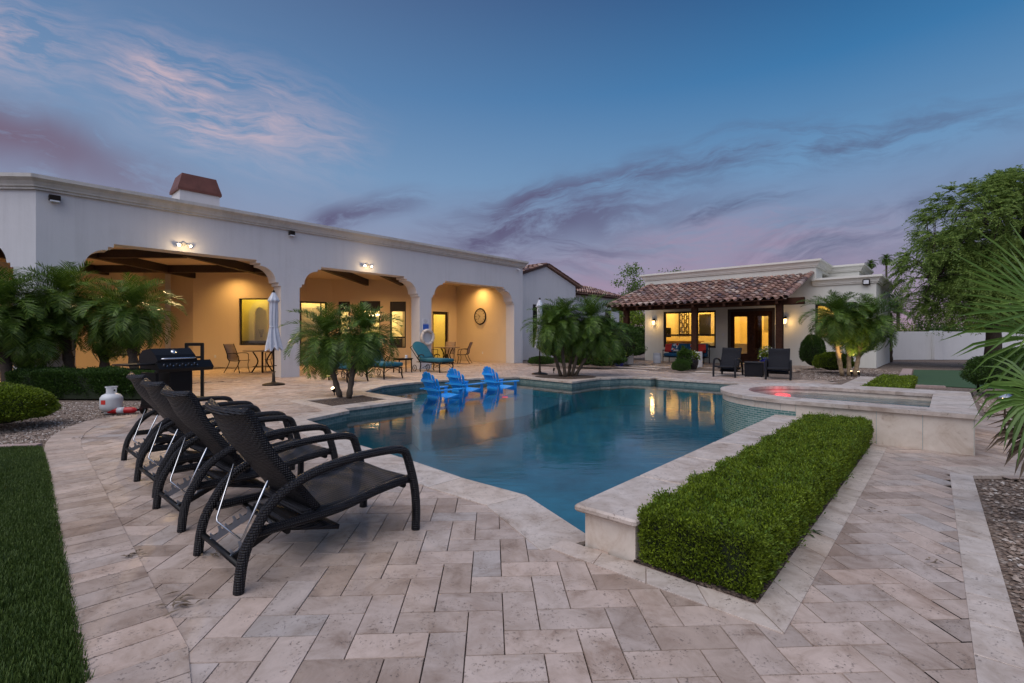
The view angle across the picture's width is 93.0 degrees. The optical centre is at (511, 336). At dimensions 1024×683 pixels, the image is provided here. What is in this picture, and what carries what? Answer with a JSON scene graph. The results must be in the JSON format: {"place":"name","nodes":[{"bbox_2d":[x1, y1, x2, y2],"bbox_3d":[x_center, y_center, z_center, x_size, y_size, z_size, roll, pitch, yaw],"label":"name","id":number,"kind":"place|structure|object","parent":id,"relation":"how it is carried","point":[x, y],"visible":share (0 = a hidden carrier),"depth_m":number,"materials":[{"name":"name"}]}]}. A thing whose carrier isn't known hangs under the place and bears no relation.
{"place":"outdoors","nodes":[
{"label":"outdoors","id":0,"kind":"place"},
{"bbox_2d":[0,445,94,682],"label":"grass","id":1,"kind":"structure","parent":0,"point":[33,567],"depth_m":2.43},
{"bbox_2d":[0,360,512,382],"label":"patio paving","id":2,"kind":"structure","parent":0,"point":[216,375],"depth_m":17.02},
{"bbox_2d":[223,344,249,372],"bbox_3d":[-9.636,0.751,17.006,0.652,1.010,0.618,0,0,8],"label":"dining chair","id":3,"kind":"object","parent":2,"relation":"on","point":[231,352],"visible":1,"depth_m":17.00,"materials":[{"name":"brown metal"}]},
{"bbox_2d":[243,350,272,372],"bbox_3d":[-8.797,0.869,17.125,1.240,0.789,1.240,0,0,0],"label":"dining table","id":4,"kind":"object","parent":2,"relation":"on","point":[261,351],"visible":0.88,"depth_m":16.98,"materials":[{"name":"brown metal"}]},
{"bbox_2d":[442,342,455,361],"bbox_3d":[-3.063,0.751,23.694,0.618,1.010,0.652,0,0,4],"label":"dining chair","id":5,"kind":"object","parent":2,"relation":"on","point":[450,344],"visible":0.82,"depth_m":23.89,"materials":[{"name":"brown metal"}]},
{"bbox_2d":[0,354,1023,645],"bbox_3d":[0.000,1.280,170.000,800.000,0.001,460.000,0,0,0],"label":"ground","id":6,"kind":"structure","parent":0,"point":[980,486],"depth_m":4.18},
{"bbox_2d":[0,443,42,446],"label":"lawn curb","id":7,"kind":"structure","parent":6,"relation":"on","point":[26,444],"depth_m":5.58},
{"bbox_2d":[0,384,61,423],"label":"round shrub","id":8,"kind":"object","parent":6,"relation":"on","point":[19,402],"visible":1,"depth_m":6.58,"materials":[{"name":"green plant"}]},
{"bbox_2d":[0,266,72,381],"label":"palm tree","id":9,"kind":"object","parent":6,"relation":"on","point":[6,285],"visible":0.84,"depth_m":9.79,"materials":[{"name":"green plant"}]},
{"bbox_2d":[0,292,87,369],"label":"palm tree","id":10,"kind":"object","parent":6,"relation":"on","point":[36,353],"visible":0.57,"depth_m":10.04,"materials":[{"name":"green plant"}]},
{"bbox_2d":[2,260,118,367],"bbox_3d":[-9.855,-0.230,10.790,2.022,2.989,2.019,0,0,-19],"label":"palm tree","id":11,"kind":"object","parent":6,"relation":"on","point":[63,279],"visible":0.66,"depth_m":10.54,"materials":[{"name":"green plant"}]},
{"bbox_2d":[0,401,151,443],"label":"gravel stones","id":12,"kind":"object","parent":6,"relation":"on","point":[74,408],"visible":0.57,"depth_m":7.18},
{"bbox_2d":[99,386,122,413],"bbox_3d":[-6.542,1.031,7.936,0.304,0.438,0.304,0,0,-20],"label":"propane tank","id":13,"kind":"object","parent":12,"relation":"on","point":[111,399],"visible":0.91,"depth_m":7.84,"materials":[{"name":"white metal"}]},
{"bbox_2d":[101,407,139,413],"bbox_3d":[-6.352,1.198,7.929,0.645,0.101,0.148,0,0,-12],"label":"fire extinguisher","id":14,"kind":"object","parent":12,"relation":"on","point":[118,410],"visible":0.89,"depth_m":7.88,"materials":[{"name":"metal"}]},
{"bbox_2d":[4,365,155,399],"bbox_3d":[-8.609,0.937,10.052,3.216,0.697,0.940,0,0,2],"label":"clipped hedge","id":15,"kind":"object","parent":6,"relation":"on","point":[67,382],"visible":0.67,"depth_m":9.71,"materials":[{"name":"green plant"}]},
{"bbox_2d":[56,290,154,367],"bbox_3d":[-9.267,0.048,11.136,1.979,2.418,1.889,0,0,0],"label":"palm tree","id":16,"kind":"object","parent":6,"relation":"on","point":[105,351],"visible":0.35,"depth_m":10.83,"materials":[{"name":"green plant"}]},
{"bbox_2d":[69,271,188,367],"bbox_3d":[-8.316,-0.081,10.754,2.135,2.684,2.138,0,0,0],"label":"palm tree","id":17,"kind":"object","parent":6,"relation":"on","point":[130,321],"visible":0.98,"depth_m":10.53,"materials":[{"name":"green plant"}]},
{"bbox_2d":[0,172,622,377],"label":"house","id":18,"kind":"structure","parent":6,"relation":"on","point":[227,273],"depth_m":18.04,"materials":[{"name":"paint"}]},
{"bbox_2d":[48,194,60,202],"bbox_3d":[-10.373,-3.127,11.019,0.140,0.150,0.200,0,0,42],"label":"wall light","id":19,"kind":"object","parent":18,"relation":"attached to","point":[54,198],"visible":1,"depth_m":10.97,"materials":[{"name":"brown metal"}]},
{"bbox_2d":[240,298,267,344],"bbox_3d":[-10.504,-0.607,19.856,1.192,1.908,0.062,0,0,0],"label":"window","id":20,"kind":"structure","parent":18,"relation":"in","point":[241,299],"depth_m":19.83,"materials":[{"name":"black glass"}]},
{"bbox_2d":[301,307,322,360],"bbox_3d":[-9.375,-0.125,22.742,0.963,2.500,0.037,0,0,-27],"label":"glass door","id":21,"kind":"structure","parent":18,"relation":"in","point":[303,318],"depth_m":22.64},
{"bbox_2d":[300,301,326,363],"bbox_3d":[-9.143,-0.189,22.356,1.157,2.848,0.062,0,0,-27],"label":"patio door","id":22,"kind":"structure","parent":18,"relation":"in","point":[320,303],"depth_m":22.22,"materials":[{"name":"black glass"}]},
{"bbox_2d":[360,301,379,334],"bbox_3d":[-6.619,-0.571,22.731,0.969,2.186,0.062,0,0,0],"label":"window","id":23,"kind":"structure","parent":18,"relation":"in","point":[374,304],"depth_m":22.70,"materials":[{"name":"black glass"}]},
{"bbox_2d":[390,302,405,347],"bbox_3d":[-5.315,-0.559,22.731,0.745,2.161,0.062,0,0,0],"label":"window","id":24,"kind":"structure","parent":18,"relation":"in","point":[394,306],"depth_m":22.70,"materials":[{"name":"glass"}]},
{"bbox_2d":[420,329,434,345],"bbox_3d":[-3.288,0.021,18.920,0.152,0.660,0.660,0,0,42],"label":"life ring","id":25,"kind":"object","parent":18,"relation":"attached to","point":[432,337],"visible":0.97,"depth_m":18.86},
{"bbox_2d":[433,311,447,357],"bbox_3d":[-3.715,-0.021,24.834,0.062,2.512,1.049,0,0,42],"label":"patio door","id":26,"kind":"structure","parent":18,"relation":"in","point":[434,312],"depth_m":25.12,"materials":[{"name":"glass"}]},
{"bbox_2d":[474,308,485,324],"bbox_3d":[-1.597,-1.016,24.334,0.840,0.840,0.060,0,0,42],"label":"wall clock","id":27,"kind":"object","parent":18,"relation":"attached to","point":[480,316],"depth_m":24.31,"materials":[{"name":"brown metal"}]},
{"bbox_2d":[533,304,552,346],"bbox_3d":[1.900,-0.594,27.517,0.062,2.362,2.525,0,0,42],"label":"window","id":28,"kind":"structure","parent":18,"relation":"in","point":[534,306],"depth_m":26.79,"materials":[{"name":"black glass"}]},
{"bbox_2d":[277,376,750,550],"bbox_3d":[0.787,1.268,10.493,9.607,0.052,12.219,0,0,42],"label":"pool coping","id":29,"kind":"object","parent":6,"relation":"on","point":[538,525],"visible":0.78,"depth_m":4.06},
{"bbox_2d":[527,356,554,364],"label":"shrub","id":30,"kind":"object","parent":6,"relation":"on","point":[545,360],"visible":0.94,"depth_m":20.84,"materials":[{"name":"green plant"}]},
{"bbox_2d":[604,321,647,357],"bbox_3d":[4.426,0.159,21.487,2.995,1.820,2.112,0,0,0],"label":"shrub","id":31,"kind":"object","parent":6,"relation":"on","point":[635,349],"visible":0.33,"depth_m":20.99,"materials":[{"name":"green plant"}]},
{"bbox_2d":[610,262,648,319],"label":"leafy tree","id":32,"kind":"object","parent":6,"relation":"on","point":[629,289],"visible":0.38,"depth_m":46.95,"materials":[{"name":"green plant"}]},
{"bbox_2d":[619,311,644,329],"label":"leafy tree","id":33,"kind":"object","parent":6,"relation":"on","point":[638,319],"visible":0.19,"depth_m":41.91,"materials":[{"name":"green plant"}]},
{"bbox_2d":[675,345,692,364],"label":"wispy plant","id":34,"kind":"object","parent":6,"relation":"on","point":[684,353],"visible":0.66,"depth_m":18.13,"materials":[{"name":"green plant"}]},
{"bbox_2d":[600,365,771,378],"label":"stepping slabs","id":35,"kind":"structure","parent":6,"relation":"on","point":[633,367],"depth_m":17.36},
{"bbox_2d":[712,348,743,377],"bbox_3d":[6.876,0.803,15.444,0.689,0.899,1.113,0,0,37],"label":"wicker lounger","id":36,"kind":"object","parent":35,"relation":"on","point":[730,361],"visible":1,"depth_m":15.61,"materials":[{"name":"wicker"}]},
{"bbox_2d":[743,361,764,376],"bbox_3d":[7.551,1.014,15.136,0.560,0.472,0.560,0,0,32],"label":"wicker side table","id":37,"kind":"object","parent":35,"relation":"on","point":[754,368],"visible":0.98,"depth_m":14.92,"materials":[{"name":"black wicker"}]},
{"bbox_2d":[575,414,799,559],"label":"raised pool wall","id":38,"kind":"structure","parent":6,"relation":"on","point":[612,522],"depth_m":3.13,"materials":[{"name":"stone"}]},
{"bbox_2d":[689,350,700,368],"bbox_3d":[6.946,0.867,18.651,0.613,0.766,0.611,0,0,0],"label":"plant pot","id":39,"kind":"object","parent":6,"relation":"on","point":[695,357],"visible":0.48,"depth_m":18.50,"materials":[{"name":"black ceramic"}]},
{"bbox_2d":[631,360,813,371],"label":"porch flagstones","id":40,"kind":"object","parent":6,"relation":"on","point":[795,368],"visible":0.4,"depth_m":21.88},
{"bbox_2d":[663,343,709,363],"bbox_3d":[8.283,0.790,23.161,2.004,0.920,0.772,0,0,42],"label":"outdoor sofa","id":41,"kind":"object","parent":40,"relation":"on","point":[673,354],"visible":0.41,"depth_m":23.27,"materials":[{"name":"fabric"}]},
{"bbox_2d":[604,258,895,367],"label":"guest house","id":42,"kind":"structure","parent":6,"relation":"on","point":[746,308],"depth_m":21.73,"materials":[{"name":"paint"}]},
{"bbox_2d":[664,310,715,347],"bbox_3d":[8.886,-0.369,24.326,2.639,1.814,0.062,0,0,42],"label":"window","id":43,"kind":"structure","parent":42,"relation":"in","point":[714,311],"depth_m":24.33,"materials":[{"name":"glass"}]},
{"bbox_2d":[731,311,750,361],"bbox_3d":[10.687,0.026,22.692,0.888,2.394,0.062,0,0,42],"label":"door leaf","id":44,"kind":"structure","parent":42,"relation":"in","point":[744,357],"depth_m":22.55,"materials":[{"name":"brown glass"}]},
{"bbox_2d":[755,316,761,353],"bbox_3d":[11.503,-0.156,22.715,0.322,2.688,0.062,0,0,42],"label":"inner door","id":45,"kind":"structure","parent":42,"relation":"in","point":[758,319],"depth_m":22.67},
{"bbox_2d":[751,311,771,360],"bbox_3d":[11.343,0.026,22.083,0.888,2.394,0.090,0,0,42],"label":"door leaf","id":46,"kind":"structure","parent":42,"relation":"in","point":[754,356],"depth_m":22.22,"materials":[{"name":"brown glass"}]},
{"bbox_2d":[757,346,771,370],"bbox_3d":[9.286,0.780,17.723,0.618,0.940,0.640,0,0,28],"label":"flowering plant","id":47,"kind":"object","parent":6,"relation":"on","point":[762,357],"visible":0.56,"depth_m":17.66,"materials":[{"name":"green plant"}]},
{"bbox_2d":[549,444,1023,682],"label":"path border","id":48,"kind":"object","parent":6,"relation":"on","point":[998,647],"visible":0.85,"depth_m":2.52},
{"bbox_2d":[798,334,826,365],"bbox_3d":[11.529,0.504,18.628,0.980,1.234,0.967,0,0,0],"label":"clipped shrub","id":49,"kind":"object","parent":6,"relation":"on","point":[808,351],"visible":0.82,"depth_m":18.42,"materials":[{"name":"green plant"}]},
{"bbox_2d":[797,290,872,375],"bbox_3d":[10.263,-0.121,15.307,2.194,2.771,2.179,0,0,0],"label":"palm tree","id":50,"kind":"object","parent":6,"relation":"on","point":[834,305],"visible":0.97,"depth_m":15.16,"materials":[{"name":"green plant"}]},
{"bbox_2d":[720,383,978,455],"bbox_3d":[4.699,1.814,7.101,2.975,1.998,2.856,0,0,42],"label":"raised spa","id":51,"kind":"object","parent":6,"relation":"on","point":[944,422],"visible":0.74,"depth_m":6.04,"materials":[{"name":"stone"}]},
{"bbox_2d":[762,392,930,406],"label":"spa water","id":52,"kind":"structure","parent":51,"relation":"in","point":[827,396],"depth_m":7.22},
{"bbox_2d":[800,368,899,380],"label":"gravel stones","id":53,"kind":"object","parent":6,"relation":"on","point":[813,374],"visible":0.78,"depth_m":16.65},
{"bbox_2d":[811,351,854,369],"bbox_3d":[11.220,0.836,17.003,1.422,0.690,1.134,0,0,0],"label":"round shrub","id":54,"kind":"object","parent":53,"relation":"on","point":[827,360],"visible":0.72,"depth_m":16.76,"materials":[{"name":"green plant"}]},
{"bbox_2d":[817,304,893,375],"bbox_3d":[11.010,0.087,15.676,1.994,2.330,2.003,0,0,0],"label":"palm tree","id":55,"kind":"object","parent":53,"relation":"on","point":[851,350],"visible":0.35,"depth_m":15.26,"materials":[{"name":"green plant"}]},
{"bbox_2d":[844,292,913,375],"bbox_3d":[11.333,-0.094,15.350,2.260,2.705,2.140,0,0,0],"label":"palm tree","id":56,"kind":"object","parent":53,"relation":"on","point":[883,324],"visible":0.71,"depth_m":15.06,"materials":[{"name":"green plant"}]},
{"bbox_2d":[842,376,874,385],"bbox_3d":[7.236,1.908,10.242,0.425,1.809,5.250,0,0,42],"label":"paving","id":57,"kind":"structure","parent":6,"relation":"on","point":[860,380],"depth_m":10.89,"materials":[{"name":"stone"}]},
{"bbox_2d":[878,254,892,278],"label":"fan palm","id":58,"kind":"object","parent":6,"relation":"on","point":[886,260],"visible":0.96,"depth_m":112.32,"materials":[{"name":"green plant"}]},
{"bbox_2d":[860,373,917,388],"bbox_3d":[7.701,1.066,9.907,0.774,0.424,5.010,0,0,42],"label":"clipped hedge","id":59,"kind":"object","parent":6,"relation":"on","point":[908,381],"visible":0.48,"depth_m":10.02,"materials":[{"name":"green plant"}]},
{"bbox_2d":[888,287,925,361],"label":"palm tree","id":60,"kind":"object","parent":6,"relation":"on","point":[897,316],"visible":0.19,"depth_m":23.44,"materials":[{"name":"green plant"}]},
{"bbox_2d":[892,317,926,331],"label":"shrubby tree","id":61,"kind":"object","parent":6,"relation":"on","point":[906,328],"visible":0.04,"depth_m":33.12,"materials":[{"name":"green plant"}]},
{"bbox_2d":[899,368,945,387],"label":"green curb","id":62,"kind":"structure","parent":6,"relation":"on","point":[904,371],"depth_m":13.88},
{"bbox_2d":[897,318,982,331],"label":"shrubby tree","id":63,"kind":"object","parent":6,"relation":"on","point":[946,330],"visible":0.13,"depth_m":31.85,"materials":[{"name":"green plant"}]},
{"bbox_2d":[883,164,1023,355],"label":"mesquite tree","id":64,"kind":"object","parent":6,"relation":"on","point":[942,269],"visible":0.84,"depth_m":18.80,"materials":[{"name":"green plant"}]},
{"bbox_2d":[937,222,1023,397],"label":"fan palm","id":65,"kind":"object","parent":6,"relation":"on","point":[996,342],"visible":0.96,"depth_m":3.88,"materials":[{"name":"green plant"}]},
{"bbox_2d":[971,392,1022,414],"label":"gravel stones","id":66,"kind":"object","parent":6,"relation":"on","point":[981,400],"visible":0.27,"depth_m":9.43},
{"bbox_2d":[958,347,1023,391],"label":"round shrub","id":67,"kind":"object","parent":66,"relation":"on","point":[969,374],"visible":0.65,"depth_m":10.02,"materials":[{"name":"green plant"}]},
{"bbox_2d":[979,479,1023,621],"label":"gravel stones","id":68,"kind":"object","parent":6,"relation":"on","point":[1011,544],"visible":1,"depth_m":3.35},
{"bbox_2d":[970,335,1023,478],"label":"fan palm","id":69,"kind":"object","parent":68,"relation":"on","point":[1015,413],"visible":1,"depth_m":3.10,"materials":[{"name":"green plant"}]},
{"bbox_2d":[0,0,1023,331],"label":"sky","id":70,"kind":"structure","parent":0,"point":[586,139],"materials":[{"name":"blue"}]},
{"bbox_2d":[81,363,1023,682],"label":"paving","id":71,"kind":"structure","parent":0,"point":[307,601],"depth_m":2.34,"materials":[{"name":"stone"}]},
{"bbox_2d":[112,348,213,414],"bbox_3d":[-5.692,0.721,7.994,0.593,1.058,1.297,0,0,24],"label":"barbecue grill","id":72,"kind":"object","parent":71,"relation":"on","point":[174,368],"visible":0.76,"depth_m":7.92,"materials":[{"name":"black metal"}]},
{"bbox_2d":[155,590,203,616],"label":"fallen leaves","id":73,"kind":"object","parent":71,"relation":"on","point":[181,600],"visible":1,"depth_m":2.25,"materials":[{"name":"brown plant"}]},
{"bbox_2d":[121,372,254,466],"bbox_3d":[-3.343,0.803,5.107,0.689,0.899,1.113,0,0,42],"label":"wicker lounger","id":74,"kind":"object","parent":71,"relation":"on","point":[136,380],"visible":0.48,"depth_m":4.87,"materials":[{"name":"black wicker"}]},
{"bbox_2d":[185,343,205,396],"bbox_3d":[-6.190,0.685,9.628,0.500,1.130,0.300,0,0,-10],"label":"metal stand","id":75,"kind":"object","parent":71,"relation":"on","point":[201,356],"visible":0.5,"depth_m":9.52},
{"bbox_2d":[133,378,294,497],"bbox_3d":[-2.655,0.803,4.389,0.689,0.899,1.113,0,0,42],"label":"wicker lounger","id":76,"kind":"object","parent":71,"relation":"on","point":[159,400],"visible":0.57,"depth_m":4.10,"materials":[{"name":"black wicker"}]},
{"bbox_2d":[152,385,337,532],"bbox_3d":[-2.003,0.803,3.726,0.689,0.899,1.113,0,0,42],"label":"wicker lounger","id":77,"kind":"object","parent":71,"relation":"on","point":[187,408],"visible":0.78,"depth_m":3.47,"materials":[{"name":"black wicker"}]},
{"bbox_2d":[262,290,284,385],"bbox_3d":[-6.174,0.019,12.583,0.540,2.462,0.540,0,0,0],"label":"patio umbrella","id":78,"kind":"object","parent":71,"relation":"on","point":[273,342],"visible":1,"depth_m":12.50,"materials":[{"name":"white fabric"}]},
{"bbox_2d":[193,398,419,595],"bbox_3d":[-1.212,0.803,2.973,0.689,0.899,1.113,0,0,42],"label":"wicker lounger","id":79,"kind":"object","parent":71,"relation":"on","point":[313,498],"visible":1,"depth_m":2.77,"materials":[{"name":"black wicker"}]},
{"bbox_2d":[323,363,368,382],"bbox_3d":[-4.899,0.717,14.024,1.865,1.084,0.773,0,0,44],"label":"cushioned chaise","id":80,"kind":"object","parent":71,"relation":"on","point":[347,373],"visible":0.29,"depth_m":13.59,"materials":[{"name":"fabric"}]},
{"bbox_2d":[359,350,402,378],"bbox_3d":[-4.140,0.717,15.064,0.773,1.084,1.865,0,0,-44],"label":"cushioned chaise","id":81,"kind":"object","parent":71,"relation":"on","point":[395,365],"visible":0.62,"depth_m":14.50,"materials":[{"name":"fabric"}]},
{"bbox_2d":[410,341,453,372],"bbox_3d":[-2.930,0.717,17.474,1.865,1.084,0.773,0,0,42],"label":"cushioned chaise","id":82,"kind":"object","parent":71,"relation":"on","point":[423,352],"visible":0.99,"depth_m":17.52,"materials":[{"name":"teal fabric"}]},
{"bbox_2d":[532,298,547,374],"bbox_3d":[0.922,-0.025,16.152,0.540,2.550,0.540,0,0,0],"label":"patio umbrella","id":83,"kind":"object","parent":71,"relation":"on","point":[539,302],"visible":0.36,"depth_m":16.09,"materials":[{"name":"fabric"}]},
{"bbox_2d":[580,349,627,365],"bbox_3d":[3.527,0.690,19.107,2.119,0.944,1.619,0,0,0],"label":"shrub","id":84,"kind":"object","parent":71,"relation":"on","point":[623,359],"visible":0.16,"depth_m":18.72,"materials":[{"name":"green plant"}]},
{"bbox_2d":[671,359,690,370],"bbox_3d":[5.878,0.979,16.865,0.684,0.451,0.692,0,0,0],"label":"boxwood ball","id":85,"kind":"object","parent":71,"relation":"on","point":[681,365],"visible":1,"depth_m":16.69,"materials":[{"name":"green plant"}]},
{"bbox_2d":[765,348,791,379],"bbox_3d":[7.968,0.803,14.520,0.689,0.899,1.113,0,0,30],"label":"wicker lounger","id":86,"kind":"object","parent":71,"relation":"on","point":[778,361],"visible":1,"depth_m":14.71,"materials":[{"name":"black wicker"}]},
{"bbox_2d":[382,382,722,403],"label":"pool water","id":87,"kind":"structure","parent":0,"point":[626,386],"depth_m":12.94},
{"bbox_2d":[392,405,721,532],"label":"pool floor","id":88,"kind":"structure","parent":0,"point":[562,466],"depth_m":8.85,"materials":[{"name":"paint"}]},
{"bbox_2d":[412,400,569,451],"bbox_3d":[-0.899,1.975,12.152,5.408,0.450,4.074,0,0,-41],"label":"pool shelf side","id":89,"kind":"object","parent":88,"relation":"on","point":[443,438],"visible":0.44,"depth_m":9.81,"materials":[{"name":"liquid"}]},
{"bbox_2d":[413,393,568,431],"bbox_3d":[-0.899,1.746,12.152,5.408,0.001,4.074,0,0,-41],"label":"pool shelf","id":90,"kind":"object","parent":89,"relation":"on","point":[474,411],"visible":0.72,"depth_m":11.34,"materials":[{"name":"liquid"}]},
{"bbox_2d":[419,371,464,414],"bbox_3d":[-1.651,1.268,11.326,0.900,0.956,0.805,0,0,-44],"label":"adirondack chair","id":91,"kind":"object","parent":90,"relation":"on","point":[433,395],"visible":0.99,"depth_m":11.17,"materials":[{"name":"blue plastic"}]},
{"bbox_2d":[445,368,485,406],"bbox_3d":[-1.237,1.268,12.637,0.805,0.956,0.900,0,0,42],"label":"adirondack chair","id":92,"kind":"object","parent":90,"relation":"on","point":[452,375],"visible":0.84,"depth_m":12.43,"materials":[{"name":"blue plastic"}]},
{"bbox_2d":[481,366,518,402],"bbox_3d":[-0.360,1.268,13.318,0.900,0.956,0.805,0,0,-42],"label":"adirondack chair","id":93,"kind":"object","parent":90,"relation":"on","point":[489,376],"visible":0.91,"depth_m":13.14,"materials":[{"name":"blue plastic"}]},
{"bbox_2d":[347,389,721,448],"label":"pool wall","id":94,"kind":"structure","parent":88,"relation":"on","point":[391,433],"depth_m":13.65,"materials":[{"name":"tile"}]},
{"bbox_2d":[312,378,728,432],"bbox_3d":[0.847,1.432,10.319,9.258,0.356,11.426,0,0,42],"label":"pool tile band","id":95,"kind":"object","parent":94,"relation":"attached to","point":[362,417],"visible":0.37,"depth_m":9.60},
{"bbox_2d":[308,364,988,682],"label":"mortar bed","id":96,"kind":"object","parent":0,"point":[631,596],"visible":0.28,"depth_m":2.22,"materials":[{"name":"concrete"}]},
{"bbox_2d":[44,414,190,682],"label":"deck border","id":97,"kind":"object","parent":96,"relation":"on","point":[131,635],"visible":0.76,"depth_m":2.41,"materials":[{"name":"stone"}]},
{"bbox_2d":[289,393,402,407],"bbox_3d":[-3.175,1.260,9.562,1.575,0.034,1.838,0,0,41],"label":"bed border","id":98,"kind":"object","parent":96,"relation":"on","point":[308,402],"visible":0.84,"depth_m":9.46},
{"bbox_2d":[310,396,384,405],"bbox_3d":[-3.184,1.260,9.561,1.042,0.004,1.291,0,0,41],"label":"planting bed","id":99,"kind":"object","parent":96,"relation":"on","point":[341,401],"visible":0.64,"depth_m":9.58,"materials":[{"name":"brown soil"}]},
{"bbox_2d":[277,301,362,396],"bbox_3d":[-3.880,0.259,10.144,1.863,2.017,1.784,0,0,0],"label":"palm tree","id":100,"kind":"object","parent":99,"relation":"on","point":[323,356],"visible":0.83,"depth_m":9.92,"materials":[{"name":"green plant"}]},
{"bbox_2d":[318,301,402,397],"bbox_3d":[-3.152,0.247,10.282,1.907,2.031,1.819,0,0,0],"label":"palm tree","id":101,"kind":"object","parent":99,"relation":"on","point":[366,353],"visible":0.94,"depth_m":10.01,"materials":[{"name":"green plant"}]},
{"bbox_2d":[535,374,595,378],"bbox_3d":[1.660,1.252,15.123,1.900,0.027,1.600,0,0,0],"label":"planting bed","id":102,"kind":"object","parent":96,"relation":"on","point":[567,377],"visible":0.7,"depth_m":15.11,"materials":[{"name":"brown soil"}]},
{"bbox_2d":[521,304,579,375],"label":"palm tree","id":103,"kind":"object","parent":102,"relation":"on","point":[553,348],"visible":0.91,"depth_m":14.77,"materials":[{"name":"green plant"}]},
{"bbox_2d":[535,296,593,376],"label":"palm tree","id":104,"kind":"object","parent":102,"relation":"on","point":[566,303],"visible":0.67,"depth_m":14.95,"materials":[{"name":"green plant"}]},
{"bbox_2d":[558,316,604,375],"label":"palm tree","id":105,"kind":"object","parent":102,"relation":"on","point":[573,352],"visible":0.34,"depth_m":15.29,"materials":[{"name":"green plant"}]},
{"bbox_2d":[560,294,624,375],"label":"palm tree","id":106,"kind":"object","parent":102,"relation":"on","point":[597,325],"visible":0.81,"depth_m":15.07,"materials":[{"name":"green plant"}]},
{"bbox_2d":[574,315,631,375],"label":"palm tree","id":107,"kind":"object","parent":102,"relation":"on","point":[608,351],"visible":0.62,"depth_m":15.22,"materials":[{"name":"green plant"}]},
{"bbox_2d":[633,443,870,603],"bbox_3d":[2.435,1.251,4.178,0.638,0.022,4.562,0,0,42],"label":"hedge bed","id":108,"kind":"object","parent":96,"relation":"on","point":[723,589],"visible":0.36,"depth_m":2.51,"materials":[{"name":"soil"}]},
{"bbox_2d":[637,410,875,599],"bbox_3d":[2.400,1.068,4.131,0.748,0.385,4.544,0,0,42],"label":"clipped hedge","id":109,"kind":"object","parent":108,"relation":"on","point":[740,521],"visible":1,"depth_m":2.81,"materials":[{"name":"green plant"}]},
{"bbox_2d":[913,370,993,388],"bbox_3d":[14.250,1.266,14.929,2.996,0.012,8.318,0,0,40],"label":"putting green","id":110,"kind":"object","parent":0,"point":[949,378],"visible":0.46,"depth_m":14.30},
{"bbox_2d":[892,331,1023,359],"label":"garden wall","id":111,"kind":"structure","parent":0,"point":[919,346],"depth_m":26.40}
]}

